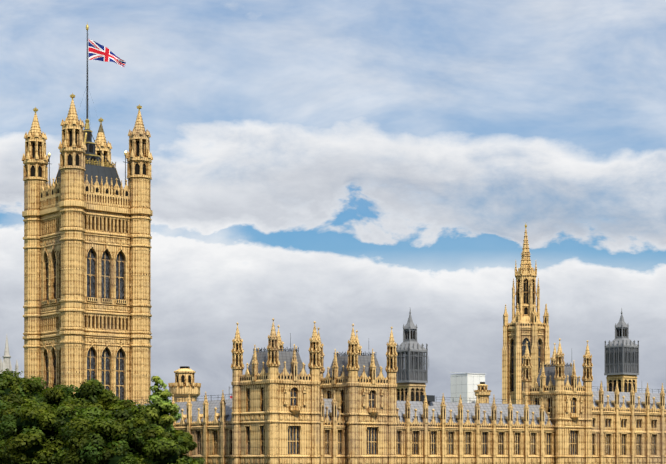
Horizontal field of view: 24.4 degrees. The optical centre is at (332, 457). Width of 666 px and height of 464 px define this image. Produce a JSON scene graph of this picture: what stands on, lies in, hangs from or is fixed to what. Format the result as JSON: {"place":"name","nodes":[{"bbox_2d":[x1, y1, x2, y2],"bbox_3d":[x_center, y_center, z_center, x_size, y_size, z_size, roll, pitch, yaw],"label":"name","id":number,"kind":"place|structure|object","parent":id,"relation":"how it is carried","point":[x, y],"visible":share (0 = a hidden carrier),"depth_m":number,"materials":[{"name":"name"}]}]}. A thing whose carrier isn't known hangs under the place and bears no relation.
{"place":"outdoors","nodes":[
{"label":"outdoors","id":0,"kind":"place"},
{"bbox_2d":[0,368,205,463],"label":"tree","id":1,"kind":"object","parent":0,"point":[92,421],"depth_m":282.83,"materials":[{"name":"green plant"}]},
{"bbox_2d":[141,376,181,432],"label":"poplar tree leaves","id":2,"kind":"object","parent":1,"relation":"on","point":[163,407],"visible":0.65,"depth_m":284.31,"materials":[{"name":"green plant"}]},
{"bbox_2d":[0,224,638,403],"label":"background towers","id":3,"kind":"structure","parent":0,"point":[621,350],"depth_m":420.67,"materials":[{"name":"beige stone"}]},
{"bbox_2d":[0,0,665,403],"label":"sky","id":4,"kind":"structure","parent":0,"point":[336,165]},
{"bbox_2d":[124,318,665,463],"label":"palace fronts","id":5,"kind":"object","parent":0,"point":[281,406],"visible":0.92,"depth_m":314.30,"materials":[{"name":"beige stone"}]},
{"bbox_3d":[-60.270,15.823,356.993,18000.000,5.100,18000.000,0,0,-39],"label":"ground","id":6,"kind":"structure","parent":0,"visible":0},
{"bbox_2d":[22,24,152,403],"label":"tower","id":7,"kind":"structure","parent":6,"relation":"on","point":[87,247],"depth_m":365.39,"materials":[{"name":"stone"}]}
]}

